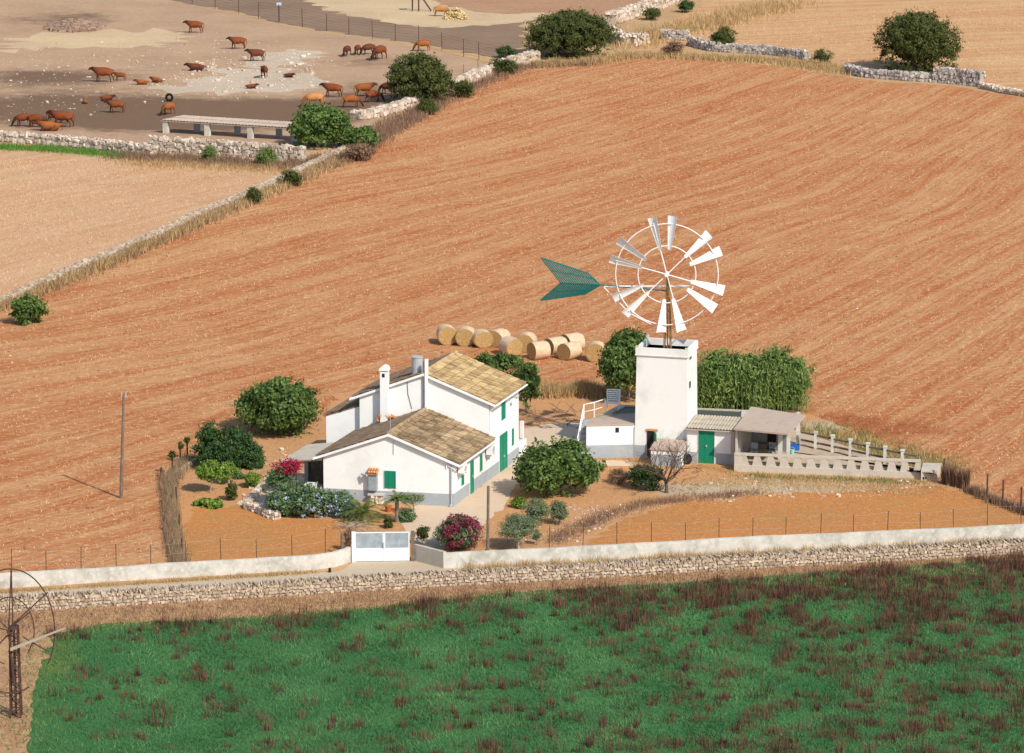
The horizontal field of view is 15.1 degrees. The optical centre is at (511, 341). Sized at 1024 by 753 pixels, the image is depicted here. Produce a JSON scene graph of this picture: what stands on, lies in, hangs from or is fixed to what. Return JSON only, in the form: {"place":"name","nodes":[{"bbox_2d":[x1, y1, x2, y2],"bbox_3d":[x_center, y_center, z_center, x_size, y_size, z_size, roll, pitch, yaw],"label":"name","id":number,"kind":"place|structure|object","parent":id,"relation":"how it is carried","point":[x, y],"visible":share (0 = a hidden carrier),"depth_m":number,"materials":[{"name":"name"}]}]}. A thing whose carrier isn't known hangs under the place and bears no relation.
{"place":"outdoors","nodes":[
{"label":"outdoors","id":0,"kind":"place"},
{"bbox_2d":[0,145,353,312],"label":"stubble field","id":1,"kind":"structure","parent":0,"point":[23,249],"depth_m":322.91,"materials":[{"name":"beige plant"}]},
{"bbox_2d":[96,147,352,175],"bbox_3d":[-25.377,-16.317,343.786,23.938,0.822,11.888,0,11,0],"label":"wall grass","id":2,"kind":"structure","parent":1,"relation":"on","point":[188,156],"depth_m":343.77,"materials":[{"name":"beige plant"}]},
{"bbox_2d":[146,49,330,95],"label":"rocky ground","id":3,"kind":"structure","parent":0,"point":[272,76],"depth_m":398.52,"materials":[{"name":"beige stone"}]},
{"bbox_2d":[237,475,323,505],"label":"terrace path","id":4,"kind":"structure","parent":0,"point":[299,479],"depth_m":222.67,"materials":[{"name":"beige stone"}]},
{"bbox_2d":[280,442,333,491],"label":"pergola","id":5,"kind":"object","parent":4,"relation":"on","point":[313,469],"visible":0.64,"depth_m":223.85,"materials":[{"name":"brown wood"}]},
{"bbox_2d":[0,543,933,595],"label":"road","id":6,"kind":"structure","parent":0,"point":[368,567],"depth_m":204.47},
{"bbox_2d":[352,531,414,561],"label":"gate","id":7,"kind":"structure","parent":6,"relation":"on","point":[380,546],"depth_m":206.76,"materials":[{"name":"metal"}]},
{"bbox_2d":[443,524,1023,567],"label":"road wall","id":8,"kind":"structure","parent":6,"relation":"on","point":[631,550],"depth_m":208.64,"materials":[{"name":"concrete"}]},
{"bbox_2d":[456,535,1023,569],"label":"dry grass","id":9,"kind":"structure","parent":6,"relation":"on","point":[534,562],"depth_m":207.41,"materials":[{"name":"beige plant"}]},
{"bbox_2d":[0,58,1023,591],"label":"ploughed field","id":10,"kind":"structure","parent":0,"point":[382,252],"depth_m":289.97,"materials":[{"name":"orange soil"}]},
{"bbox_2d":[8,291,48,325],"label":"fig bush","id":11,"kind":"object","parent":10,"relation":"on","point":[26,307],"visible":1,"depth_m":270.60,"materials":[{"name":"green plant"}]},
{"bbox_2d":[156,464,177,561],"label":"brush fence","id":12,"kind":"object","parent":10,"relation":"on","point":[160,474],"visible":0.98,"depth_m":215.14,"materials":[{"name":"plant"}]},
{"bbox_2d":[0,145,348,302],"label":"dry stone wall","id":13,"kind":"structure","parent":10,"relation":"on","point":[152,233],"depth_m":305.68,"materials":[{"name":"beige stone"}]},
{"bbox_2d":[0,546,351,588],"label":"road wall","id":14,"kind":"structure","parent":10,"relation":"on","point":[343,556],"depth_m":203.62,"materials":[{"name":"concrete"}]},
{"bbox_2d":[0,97,450,308],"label":"wall grass","id":15,"kind":"structure","parent":10,"relation":"on","point":[398,129],"depth_m":315.13,"materials":[{"name":"beige plant"}]},
{"bbox_2d":[334,122,380,147],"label":"fig bush","id":16,"kind":"object","parent":10,"relation":"on","point":[364,133],"visible":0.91,"depth_m":350.88,"materials":[{"name":"green plant"}]},
{"bbox_2d":[340,140,377,160],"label":"scrub","id":17,"kind":"object","parent":10,"relation":"on","point":[357,150],"visible":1,"depth_m":344.02,"materials":[{"name":"brown plant"}]},
{"bbox_2d":[332,56,605,149],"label":"wall grass","id":18,"kind":"structure","parent":10,"relation":"on","point":[486,80],"depth_m":382.39,"materials":[{"name":"beige plant"}]},
{"bbox_2d":[448,49,540,90],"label":"rubble wall","id":19,"kind":"structure","parent":10,"relation":"on","point":[473,74],"depth_m":401.18,"materials":[{"name":"stone"}]},
{"bbox_2d":[473,350,519,374],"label":"shrub","id":20,"kind":"object","parent":10,"relation":"on","point":[499,361],"visible":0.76,"depth_m":252.99,"materials":[{"name":"green plant"}]},
{"bbox_2d":[498,336,523,355],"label":"hay bale","id":21,"kind":"object","parent":10,"relation":"on","point":[509,345],"visible":0.94,"depth_m":260.05,"materials":[{"name":"plant"}]},
{"bbox_2d":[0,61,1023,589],"bbox_3d":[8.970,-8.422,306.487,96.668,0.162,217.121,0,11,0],"label":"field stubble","id":22,"kind":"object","parent":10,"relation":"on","point":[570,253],"visible":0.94,"depth_m":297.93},
{"bbox_2d":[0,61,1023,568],"bbox_3d":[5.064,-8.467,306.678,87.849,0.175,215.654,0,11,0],"label":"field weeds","id":23,"kind":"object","parent":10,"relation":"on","point":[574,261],"visible":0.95,"depth_m":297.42,"materials":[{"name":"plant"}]},
{"bbox_2d":[527,341,550,359],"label":"hay bale","id":24,"kind":"object","parent":10,"relation":"on","point":[538,350],"visible":1,"depth_m":258.80,"materials":[{"name":"plant"}]},
{"bbox_2d":[557,341,581,359],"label":"hay bale","id":25,"kind":"object","parent":10,"relation":"on","point":[569,350],"visible":1,"depth_m":258.83,"materials":[{"name":"plant"}]},
{"bbox_2d":[523,48,879,77],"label":"wall grass","id":26,"kind":"structure","parent":10,"relation":"on","point":[825,67],"depth_m":412.59,"materials":[{"name":"beige plant"}]},
{"bbox_2d":[0,0,1023,752],"bbox_3d":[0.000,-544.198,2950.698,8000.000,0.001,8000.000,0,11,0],"label":"ground","id":27,"kind":"structure","parent":0,"point":[670,14],"depth_m":420.44,"materials":[{"name":"beige soil"}]},
{"bbox_2d":[0,141,132,159],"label":"green grass","id":28,"kind":"structure","parent":27,"relation":"on","point":[88,151],"depth_m":350.39,"materials":[{"name":"green plant"}]},
{"bbox_2d":[0,130,157,154],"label":"dry stone wall","id":29,"kind":"structure","parent":27,"relation":"on","point":[68,140],"depth_m":352.42,"materials":[{"name":"beige stone"}]},
{"bbox_2d":[0,568,320,593],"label":"dry grass","id":30,"kind":"structure","parent":27,"relation":"on","point":[144,582],"depth_m":202.65,"materials":[{"name":"beige plant"}]},
{"bbox_2d":[148,135,306,161],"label":"dry stone wall","id":31,"kind":"structure","parent":27,"relation":"on","point":[168,144],"depth_m":346.15,"materials":[{"name":"beige stone"}]},
{"bbox_2d":[0,0,480,148],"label":"paddock","id":32,"kind":"structure","parent":27,"relation":"on","point":[138,119],"depth_m":406.38,"materials":[{"name":"beige soil"}]},
{"bbox_2d":[43,18,106,32],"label":"earth mound","id":33,"kind":"object","parent":32,"relation":"on","point":[72,25],"visible":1,"depth_m":440.58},
{"bbox_2d":[0,28,191,52],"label":"straw litter","id":34,"kind":"object","parent":32,"relation":"on","point":[151,37],"visible":1,"depth_m":431.72,"materials":[{"name":"beige plant"}]},
{"bbox_2d":[0,33,331,121],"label":"scattered stones","id":35,"kind":"object","parent":32,"relation":"on","point":[141,65],"visible":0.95,"depth_m":405.60,"materials":[{"name":"beige stone"}]},
{"bbox_2d":[161,115,297,141],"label":"cattle shelter","id":36,"kind":"object","parent":32,"relation":"on","point":[236,123],"visible":0.87,"depth_m":359.39,"materials":[{"name":"concrete"}]},
{"bbox_2d":[151,51,314,92],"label":"scattered stones","id":37,"kind":"object","parent":32,"relation":"on","point":[245,57],"visible":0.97,"depth_m":403.55,"materials":[{"name":"white stone"}]},
{"bbox_2d":[286,100,352,149],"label":"fig tree","id":38,"kind":"object","parent":32,"relation":"on","point":[313,124],"visible":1,"depth_m":351.21,"materials":[{"name":"green plant"}]},
{"bbox_2d":[192,0,504,59],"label":"paddock fence","id":39,"kind":"object","parent":32,"relation":"on","point":[361,28],"visible":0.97,"depth_m":432.22,"materials":[{"name":"metal"}]},
{"bbox_2d":[350,94,424,119],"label":"rubble wall","id":40,"kind":"structure","parent":32,"relation":"on","point":[390,108],"depth_m":372.51,"materials":[{"name":"stone"}]},
{"bbox_2d":[383,49,455,100],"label":"mastic tree","id":41,"kind":"object","parent":32,"relation":"on","point":[422,75],"visible":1,"depth_m":379.40,"materials":[{"name":"green plant"}]},
{"bbox_2d":[173,0,528,58],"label":"mud yard","id":42,"kind":"structure","parent":27,"relation":"on","point":[497,35],"depth_m":442.74,"materials":[{"name":"brown soil"}]},
{"bbox_2d":[304,0,546,27],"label":"straw bed","id":43,"kind":"object","parent":42,"relation":"on","point":[399,12],"visible":0.94,"depth_m":456.34,"materials":[{"name":"beige plant"}]},
{"bbox_2d":[415,544,445,567],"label":"wing wall","id":44,"kind":"structure","parent":27,"relation":"on","point":[429,555],"depth_m":206.20,"materials":[{"name":"concrete"}]},
{"bbox_2d":[0,549,1023,752],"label":"verge","id":45,"kind":"structure","parent":27,"relation":"on","point":[4,653],"depth_m":196.93,"materials":[{"name":"beige plant"}]},
{"bbox_2d":[0,568,64,717],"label":"old wind pump","id":46,"kind":"object","parent":45,"relation":"on","point":[13,660],"visible":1,"depth_m":178.23,"materials":[{"name":"metal"}]},
{"bbox_2d":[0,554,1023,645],"bbox_3d":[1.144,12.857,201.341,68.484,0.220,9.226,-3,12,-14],"label":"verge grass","id":47,"kind":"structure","parent":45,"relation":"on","point":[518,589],"depth_m":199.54,"materials":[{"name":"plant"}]},
{"bbox_2d":[0,538,1023,612],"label":"dry stone wall","id":48,"kind":"structure","parent":27,"relation":"on","point":[300,586],"depth_m":202.47,"materials":[{"name":"beige stone"}]},
{"bbox_2d":[0,2,1023,294],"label":"pale stubble","id":49,"kind":"object","parent":27,"relation":"on","point":[280,172],"visible":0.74,"depth_m":334.16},
{"bbox_2d":[522,6,620,58],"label":"mastic tree","id":50,"kind":"object","parent":27,"relation":"on","point":[580,31],"visible":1,"depth_m":414.39,"materials":[{"name":"green plant"}]},
{"bbox_2d":[157,388,1023,557],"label":"garden","id":51,"kind":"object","parent":27,"relation":"on","point":[544,407],"visible":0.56,"depth_m":223.18,"materials":[{"name":"soil"}]},
{"bbox_2d":[157,436,198,561],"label":"brush fence","id":52,"kind":"object","parent":51,"relation":"on","point":[174,525],"visible":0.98,"depth_m":218.41,"materials":[{"name":"plant"}]},
{"bbox_2d":[195,457,224,492],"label":"lemon tree","id":53,"kind":"object","parent":51,"relation":"on","point":[210,470],"visible":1,"depth_m":221.57,"materials":[{"name":"green plant"}]},
{"bbox_2d":[189,418,266,469],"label":"mastic bush","id":54,"kind":"object","parent":51,"relation":"on","point":[237,447],"visible":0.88,"depth_m":227.43,"materials":[{"name":"green plant"}]},
{"bbox_2d":[243,501,280,519],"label":"garden wall","id":55,"kind":"structure","parent":51,"relation":"on","point":[257,508],"depth_m":216.91,"materials":[{"name":"stone"}]},
{"bbox_2d":[181,505,349,560],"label":"plot","id":56,"kind":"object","parent":51,"relation":"on","point":[309,543],"visible":0.73,"depth_m":212.43,"materials":[{"name":"orange soil"}]},
{"bbox_2d":[260,489,294,516],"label":"flowering hedge","id":57,"kind":"object","parent":51,"relation":"on","point":[274,500],"visible":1,"depth_m":216.44,"materials":[{"name":"green plant"}]},
{"bbox_2d":[229,374,326,437],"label":"fig tree","id":58,"kind":"object","parent":51,"relation":"on","point":[279,405],"visible":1,"depth_m":235.86,"materials":[{"name":"green plant"}]},
{"bbox_2d":[262,456,303,492],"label":"bougainvillea","id":59,"kind":"object","parent":51,"relation":"on","point":[280,475],"visible":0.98,"depth_m":218.02,"materials":[{"name":"green plant"}]},
{"bbox_2d":[285,481,334,517],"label":"flowering hedge","id":60,"kind":"object","parent":51,"relation":"on","point":[308,498],"visible":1,"depth_m":216.12,"materials":[{"name":"green plant"}]},
{"bbox_2d":[327,489,356,518],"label":"flowering hedge","id":61,"kind":"object","parent":51,"relation":"on","point":[340,503],"visible":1,"depth_m":216.12,"materials":[{"name":"green plant"}]},
{"bbox_2d":[336,498,385,525],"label":"fan palm","id":62,"kind":"object","parent":51,"relation":"on","point":[362,510],"visible":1,"depth_m":215.26,"materials":[{"name":"green plant"}]},
{"bbox_2d":[312,350,527,506],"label":"farmhouse","id":63,"kind":"object","parent":51,"relation":"on","point":[442,430],"visible":1,"depth_m":224.25,"materials":[{"name":"paint"}]},
{"bbox_2d":[499,430,507,472],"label":"door","id":64,"kind":"structure","parent":63,"relation":"in","point":[503,437],"depth_m":227.46,"materials":[{"name":"green paint"}]},
{"bbox_2d":[432,514,485,551],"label":"oleander","id":65,"kind":"object","parent":51,"relation":"on","point":[459,531],"visible":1,"depth_m":208.83,"materials":[{"name":"pink plant"}]},
{"bbox_2d":[394,421,634,549],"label":"paved yard","id":66,"kind":"structure","parent":51,"relation":"on","point":[501,484],"depth_m":220.54,"materials":[{"name":"concrete"}]},
{"bbox_2d":[495,512,544,548],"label":"olive tree","id":67,"kind":"object","parent":51,"relation":"on","point":[522,523],"visible":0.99,"depth_m":208.93,"materials":[{"name":"green plant"}]},
{"bbox_2d":[512,357,543,414],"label":"tree","id":68,"kind":"object","parent":51,"relation":"on","point":[527,372],"visible":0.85,"depth_m":241.56,"materials":[{"name":"green plant"}]},
{"bbox_2d":[520,496,552,526],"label":"olive tree","id":69,"kind":"object","parent":51,"relation":"on","point":[537,508],"visible":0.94,"depth_m":213.67,"materials":[{"name":"green plant"}]},
{"bbox_2d":[512,435,607,498],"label":"fig tree","id":70,"kind":"object","parent":51,"relation":"on","point":[554,468],"visible":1,"depth_m":220.40,"materials":[{"name":"green plant"}]},
{"bbox_2d":[520,376,625,399],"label":"dry grass","id":71,"kind":"structure","parent":51,"relation":"on","point":[582,388],"depth_m":247.63,"materials":[{"name":"beige plant"}]},
{"bbox_2d":[185,430,1015,560],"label":"garden weeds","id":72,"kind":"object","parent":51,"relation":"on","point":[601,510],"visible":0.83,"depth_m":216.20,"materials":[{"name":"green plant"}]},
{"bbox_2d":[585,413,634,457],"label":"pump house","id":73,"kind":"structure","parent":51,"relation":"on","point":[610,436],"depth_m":230.62,"materials":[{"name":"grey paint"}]},
{"bbox_2d":[595,322,646,400],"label":"carob tree","id":74,"kind":"object","parent":51,"relation":"on","point":[617,362],"visible":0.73,"depth_m":245.13,"materials":[{"name":"green plant"}]},
{"bbox_2d":[624,462,664,491],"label":"dark shrub","id":75,"kind":"object","parent":51,"relation":"on","point":[640,477],"visible":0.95,"depth_m":222.47,"materials":[{"name":"green plant"}]},
{"bbox_2d":[522,485,770,545],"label":"garden weeds","id":76,"kind":"object","parent":51,"relation":"on","point":[665,500],"visible":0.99,"depth_m":218.14,"materials":[{"name":"beige plant"}]},
{"bbox_2d":[621,430,707,492],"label":"bare tree","id":77,"kind":"object","parent":51,"relation":"on","point":[673,462],"visible":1,"depth_m":221.78,"materials":[{"name":"grey plant"}]},
{"bbox_2d":[634,334,698,458],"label":"water tower","id":78,"kind":"structure","parent":51,"relation":"on","point":[666,390],"depth_m":229.85,"materials":[{"name":"paint"}]},
{"bbox_2d":[540,216,724,348],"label":"wind pump","id":79,"kind":"object","parent":78,"relation":"on","point":[715,253],"visible":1,"depth_m":229.64,"materials":[{"name":"white metal"}]},
{"bbox_2d":[603,405,747,416],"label":"water tank","id":80,"kind":"object","parent":51,"relation":"on","point":[716,412],"visible":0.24,"depth_m":234.53,"materials":[{"name":"concrete"}]},
{"bbox_2d":[686,414,741,464],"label":"tool shed","id":81,"kind":"structure","parent":51,"relation":"on","point":[714,435],"depth_m":229.20,"materials":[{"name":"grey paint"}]},
{"bbox_2d":[697,428,715,463],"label":"door","id":82,"kind":"structure","parent":81,"relation":"in","point":[707,450],"depth_m":229.19,"materials":[{"name":"green paint"}]},
{"bbox_2d":[697,345,765,409],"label":"giant reeds","id":83,"kind":"object","parent":51,"relation":"on","point":[719,382],"visible":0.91,"depth_m":242.72,"materials":[{"name":"green plant"}]},
{"bbox_2d":[732,341,816,412],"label":"giant reeds","id":84,"kind":"object","parent":51,"relation":"on","point":[781,383],"visible":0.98,"depth_m":242.65,"materials":[{"name":"green plant"}]},
{"bbox_2d":[587,486,1023,544],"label":"plot","id":85,"kind":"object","parent":51,"relation":"on","point":[842,508],"visible":0.87,"depth_m":216.64,"materials":[{"name":"orange soil"}]},
{"bbox_2d":[689,475,932,502],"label":"scattered clods","id":86,"kind":"object","parent":51,"relation":"on","point":[837,494],"visible":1,"depth_m":222.65,"materials":[{"name":"stone"}]},
{"bbox_2d":[662,468,972,498],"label":"garden weeds","id":87,"kind":"object","parent":51,"relation":"on","point":[874,487],"visible":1,"depth_m":223.97,"materials":[{"name":"beige plant"}]},
{"bbox_2d":[734,452,920,478],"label":"balustrade","id":88,"kind":"object","parent":51,"relation":"on","point":[741,464],"visible":1,"depth_m":226.37,"materials":[{"name":"concrete"}]},
{"bbox_2d":[725,471,929,485],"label":"garden weeds","id":89,"kind":"object","parent":51,"relation":"on","point":[811,475],"visible":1,"depth_m":225.38,"materials":[{"name":"beige plant"}]},
{"bbox_2d":[800,431,917,469],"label":"terrace railing","id":90,"kind":"object","parent":51,"relation":"on","point":[850,442],"visible":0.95,"depth_m":228.90,"materials":[{"name":"concrete"}]},
{"bbox_2d":[794,416,1004,483],"bbox_3d":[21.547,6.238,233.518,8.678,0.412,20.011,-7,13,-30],"label":"garden weeds","id":91,"kind":"object","parent":51,"relation":"on","point":[858,436],"visible":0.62,"depth_m":234.42,"materials":[{"name":"beige plant"}]},
{"bbox_2d":[940,458,971,489],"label":"brush screen","id":92,"kind":"object","parent":51,"relation":"on","point":[950,476],"visible":1,"depth_m":223.40,"materials":[{"name":"plant"}]},
{"bbox_2d":[959,474,1023,514],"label":"brush fence","id":93,"kind":"object","parent":51,"relation":"on","point":[975,491],"visible":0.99,"depth_m":219.56,"materials":[{"name":"plant"}]},
{"bbox_2d":[607,24,649,45],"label":"rubble wall","id":94,"kind":"structure","parent":27,"relation":"on","point":[635,38],"depth_m":426.42,"materials":[{"name":"stone"}]},
{"bbox_2d":[604,0,681,23],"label":"rubble wall","id":95,"kind":"structure","parent":27,"relation":"on","point":[627,12],"depth_m":451.97,"materials":[{"name":"stone"}]},
{"bbox_2d":[513,505,1021,548],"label":"wire fence","id":96,"kind":"object","parent":27,"relation":"on","point":[853,525],"visible":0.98,"depth_m":209.50,"materials":[{"name":"metal"}]},
{"bbox_2d":[843,63,932,81],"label":"dry stone wall","id":97,"kind":"structure","parent":27,"relation":"on","point":[895,74],"depth_m":398.55,"materials":[{"name":"grey stone"}]},
{"bbox_2d":[932,67,985,86],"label":"dry stone wall","id":98,"kind":"structure","parent":27,"relation":"on","point":[961,76],"depth_m":394.51,"materials":[{"name":"beige stone"}]},
{"bbox_2d":[27,558,1023,752],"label":"crop field","id":99,"kind":"structure","parent":0,"point":[79,735],"depth_m":184.62,"materials":[{"name":"green plant"}]},
{"bbox_2d":[0,589,524,752],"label":"field weeds","id":100,"kind":"object","parent":99,"relation":"on","point":[147,622],"visible":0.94,"depth_m":188.68,"materials":[{"name":"plant"}]},
{"bbox_2d":[40,546,1023,752],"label":"dock weeds","id":101,"kind":"object","parent":99,"relation":"on","point":[860,571],"visible":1,"depth_m":190.30,"materials":[{"name":"plant"}]},
{"bbox_2d":[437,0,640,22],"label":"brown field","id":102,"kind":"structure","parent":0,"point":[599,7],"depth_m":464.48,"materials":[{"name":"brown soil"}]},
{"bbox_2d":[631,0,1023,89],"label":"field","id":103,"kind":"structure","parent":0,"point":[854,8],"depth_m":440.92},
{"bbox_2d":[586,0,829,49],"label":"wall grass","id":104,"kind":"structure","parent":103,"relation":"on","point":[723,16],"depth_m":447.86,"materials":[{"name":"beige plant"}]},
{"bbox_2d":[686,36,810,59],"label":"dry stone wall","id":105,"kind":"structure","parent":103,"relation":"on","point":[707,45],"depth_m":419.38,"materials":[{"name":"grey stone"}]},
{"bbox_2d":[868,6,965,72],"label":"olive tree","id":106,"kind":"object","parent":103,"relation":"on","point":[918,40],"visible":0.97,"depth_m":402.86,"materials":[{"name":"green plant"}]},
{"bbox_2d":[746,430,936,482],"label":"terrace floor","id":107,"kind":"structure","parent":0,"point":[803,450],"depth_m":229.53,"materials":[{"name":"beige concrete"}]},
{"bbox_2d":[734,407,805,459],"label":"terrace shelter","id":108,"kind":"object","parent":107,"relation":"on","point":[762,425],"visible":0.97,"depth_m":228.74,"materials":[{"name":"concrete"}]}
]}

